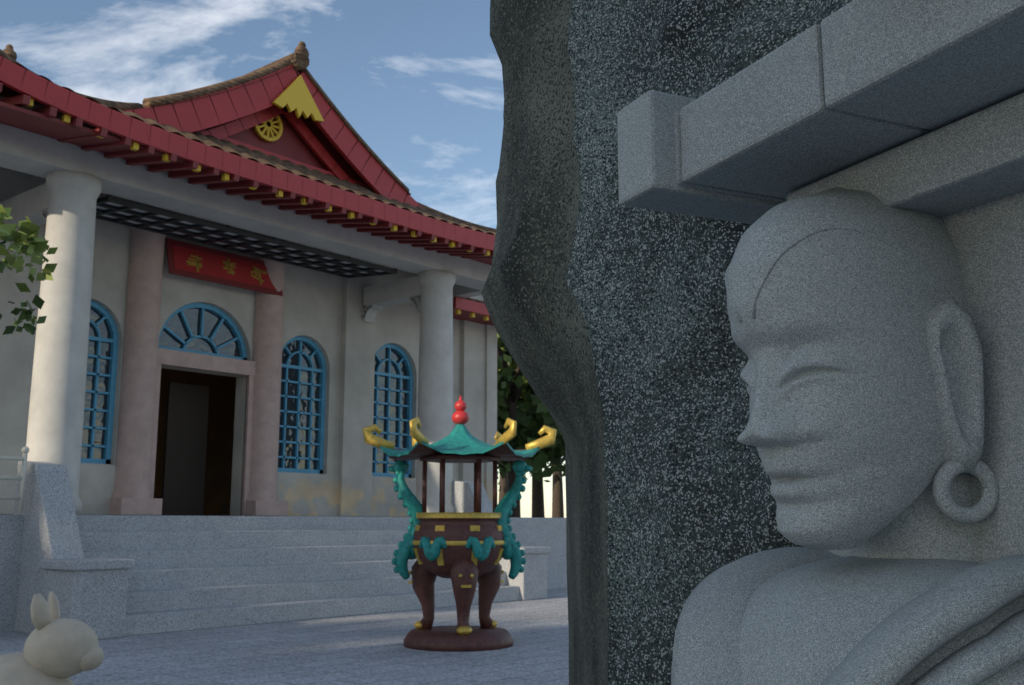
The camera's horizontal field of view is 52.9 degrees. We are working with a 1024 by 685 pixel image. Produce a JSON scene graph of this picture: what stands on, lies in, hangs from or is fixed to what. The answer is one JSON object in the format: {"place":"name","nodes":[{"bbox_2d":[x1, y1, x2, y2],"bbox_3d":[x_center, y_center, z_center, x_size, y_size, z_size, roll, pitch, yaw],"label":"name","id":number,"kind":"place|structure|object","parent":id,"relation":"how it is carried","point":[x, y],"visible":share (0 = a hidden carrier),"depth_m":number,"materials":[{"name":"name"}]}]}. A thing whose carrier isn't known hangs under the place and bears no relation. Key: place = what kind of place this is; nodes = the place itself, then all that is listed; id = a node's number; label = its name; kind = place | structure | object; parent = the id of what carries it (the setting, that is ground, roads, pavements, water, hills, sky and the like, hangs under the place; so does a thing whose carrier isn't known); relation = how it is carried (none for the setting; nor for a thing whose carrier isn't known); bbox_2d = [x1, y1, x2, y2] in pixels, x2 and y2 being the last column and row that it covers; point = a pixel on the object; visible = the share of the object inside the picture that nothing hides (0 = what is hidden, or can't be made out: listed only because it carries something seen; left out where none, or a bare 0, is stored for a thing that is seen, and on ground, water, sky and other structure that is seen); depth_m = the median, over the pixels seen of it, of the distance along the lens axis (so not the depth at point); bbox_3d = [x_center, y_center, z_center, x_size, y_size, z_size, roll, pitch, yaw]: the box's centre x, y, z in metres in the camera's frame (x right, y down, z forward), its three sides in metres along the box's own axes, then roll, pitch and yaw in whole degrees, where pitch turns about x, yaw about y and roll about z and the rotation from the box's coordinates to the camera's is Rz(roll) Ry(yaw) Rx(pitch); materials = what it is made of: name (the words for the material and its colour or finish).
{"place":"outdoors","nodes":[
{"label":"outdoors","id":0,"kind":"place"},
{"bbox_2d":[0,205,57,334],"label":"tree","id":1,"kind":"object","parent":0,"point":[36,246],"visible":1,"depth_m":7.46,"materials":[{"name":"green plant"}]},
{"bbox_2d":[0,591,104,684],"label":"rabbit statue","id":2,"kind":"object","parent":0,"point":[57,650],"visible":1,"depth_m":3.79,"materials":[{"name":"stone"}]},
{"bbox_2d":[161,515,218,515],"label":"temple interior ceiling","id":3,"kind":"structure","parent":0,"point":[189,515],"depth_m":14.73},
{"bbox_2d":[96,194,396,277],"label":"ceiling","id":4,"kind":"structure","parent":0,"point":[109,208],"depth_m":14.51,"materials":[{"name":"black wood"}]},
{"bbox_2d":[0,167,496,516],"bbox_3d":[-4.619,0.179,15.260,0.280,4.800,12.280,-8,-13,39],"label":"temple wall","id":5,"kind":"structure","parent":0,"point":[312,305],"depth_m":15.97,"materials":[{"name":"white paint"}]},
{"bbox_2d":[109,227,288,515],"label":"door surround pillars","id":6,"kind":"structure","parent":5,"relation":"attached to","point":[145,358],"depth_m":14.41,"materials":[{"name":"beige stone"}]},
{"bbox_2d":[161,382,209,514],"bbox_3d":[-4.994,1.635,15.756,0.060,2.000,0.700,-8,-13,39],"label":"door","id":7,"kind":"structure","parent":6,"relation":"in","point":[184,457],"depth_m":15.72,"materials":[{"name":"brown wood"}]},
{"bbox_2d":[166,238,282,295],"bbox_3d":[-4.275,-1.103,15.405,0.189,0.531,1.980,-8,-13,39],"label":"sign board","id":8,"kind":"object","parent":5,"relation":"attached to","point":[184,259],"visible":1,"depth_m":15.26,"materials":[{"name":"red wood"}]},
{"bbox_2d":[81,300,412,477],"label":"window panes","id":9,"kind":"structure","parent":5,"relation":"in","point":[113,357],"depth_m":16.42,"materials":[{"name":"glass"}]},
{"bbox_2d":[81,308,406,473],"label":"window frames","id":10,"kind":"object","parent":9,"relation":"in","point":[176,326],"visible":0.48,"depth_m":16.37,"materials":[{"name":"blue wood"}]},
{"bbox_2d":[454,296,483,302],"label":"roof tiles","id":11,"kind":"object","parent":5,"relation":"attached to","point":[472,299],"visible":0.14,"depth_m":18.91,"materials":[{"name":"tile"}]},
{"bbox_2d":[453,297,493,325],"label":"roof","id":12,"kind":"structure","parent":5,"relation":"attached to","point":[470,310],"depth_m":18.70,"materials":[{"name":"red wood"}]},
{"bbox_2d":[0,0,565,517],"label":"sky","id":13,"kind":"structure","parent":0,"point":[420,82],"materials":[{"name":"blue"}]},
{"bbox_2d":[0,515,566,632],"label":"temple platform","id":14,"kind":"structure","parent":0,"point":[540,532],"depth_m":12.62,"materials":[{"name":"grey stone"}]},
{"bbox_2d":[0,446,28,512],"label":"terrace handrail","id":15,"kind":"object","parent":14,"relation":"on","point":[22,477],"visible":1,"depth_m":10.59,"materials":[{"name":"beige"}]},
{"bbox_2d":[26,170,455,513],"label":"columns","id":16,"kind":"structure","parent":14,"relation":"on","point":[56,412],"depth_m":11.65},
{"bbox_2d":[0,95,490,322],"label":"temple porch beams","id":17,"kind":"structure","parent":16,"relation":"on","point":[28,152],"depth_m":13.37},
{"bbox_2d":[0,56,494,265],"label":"roof","id":18,"kind":"structure","parent":17,"relation":"on","point":[331,144],"depth_m":13.46,"materials":[{"name":"red tile"}]},
{"bbox_2d":[0,54,495,234],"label":"roof tiles","id":19,"kind":"object","parent":18,"relation":"on","point":[277,162],"visible":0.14,"depth_m":14.13,"materials":[{"name":"brown tile"}]},
{"bbox_2d":[0,41,495,231],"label":"temple roof ridges","id":20,"kind":"object","parent":19,"relation":"on","point":[298,59],"visible":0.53,"depth_m":14.01,"materials":[{"name":"brown tile"}]},
{"bbox_2d":[27,75,489,255],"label":"roof ornaments","id":21,"kind":"object","parent":18,"relation":"attached to","point":[295,95],"visible":0.86,"depth_m":14.48},
{"bbox_2d":[0,588,568,684],"bbox_3d":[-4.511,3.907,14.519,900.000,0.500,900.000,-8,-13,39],"label":"ground","id":22,"kind":"structure","parent":0,"point":[368,649],"depth_m":8.72,"materials":[{"name":"grey stone"}]},
{"bbox_2d":[14,461,550,639],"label":"stair balustrades","id":23,"kind":"object","parent":22,"relation":"on","point":[91,593],"visible":0.6,"depth_m":10.44,"materials":[{"name":"grey stone"}]},
{"bbox_2d":[80,529,519,635],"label":"stairs","id":24,"kind":"structure","parent":22,"relation":"on","point":[178,581],"depth_m":11.92,"materials":[{"name":"grey stone"}]},
{"bbox_2d":[363,395,556,651],"bbox_3d":[-0.488,1.633,9.598,1.769,2.290,1.780,-8,-13,39],"label":"incense burner","id":25,"kind":"object","parent":22,"relation":"on","point":[465,552],"visible":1,"depth_m":9.37,"materials":[{"name":"teal paint"}]},
{"bbox_2d":[497,342,559,474],"bbox_3d":[-0.803,2.279,26.857,6.553,6.958,6.348,-8,-13,39],"label":"tree","id":26,"kind":"object","parent":22,"relation":"on","point":[527,396],"visible":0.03,"depth_m":25.33,"materials":[{"name":"green plant"}]},
{"bbox_2d":[497,333,564,516],"bbox_3d":[0.182,1.716,24.414,5.712,7.270,5.894,-3,-10,14],"label":"tree","id":27,"kind":"object","parent":22,"relation":"on","point":[514,401],"visible":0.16,"depth_m":23.50,"materials":[{"name":"green plant"}]},
{"bbox_2d":[497,338,564,517],"bbox_3d":[0.845,2.299,27.968,7.265,7.301,7.007,-8,-13,39],"label":"tree","id":28,"kind":"object","parent":22,"relation":"on","point":[537,500],"visible":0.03,"depth_m":27.59,"materials":[{"name":"green plant"}]},
{"bbox_2d":[497,455,564,501],"bbox_3d":[-0.515,3.613,38.982,8.194,8.499,8.560,-8,-13,39],"label":"tree","id":29,"kind":"object","parent":22,"relation":"on","point":[502,484],"depth_m":38.40,"materials":[{"name":"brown plant"}]},
{"bbox_2d":[544,455,564,517],"bbox_3d":[1.347,2.633,32.704,7.557,8.290,8.859,-8,-13,39],"label":"tree","id":30,"kind":"object","parent":22,"relation":"on","point":[557,499],"depth_m":32.67,"materials":[{"name":"brown plant"}]},
{"bbox_2d":[481,0,1023,684],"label":"statue","id":31,"kind":"object","parent":22,"relation":"on","point":[753,294],"visible":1,"depth_m":0.92,"materials":[{"name":"stone"}]}
]}

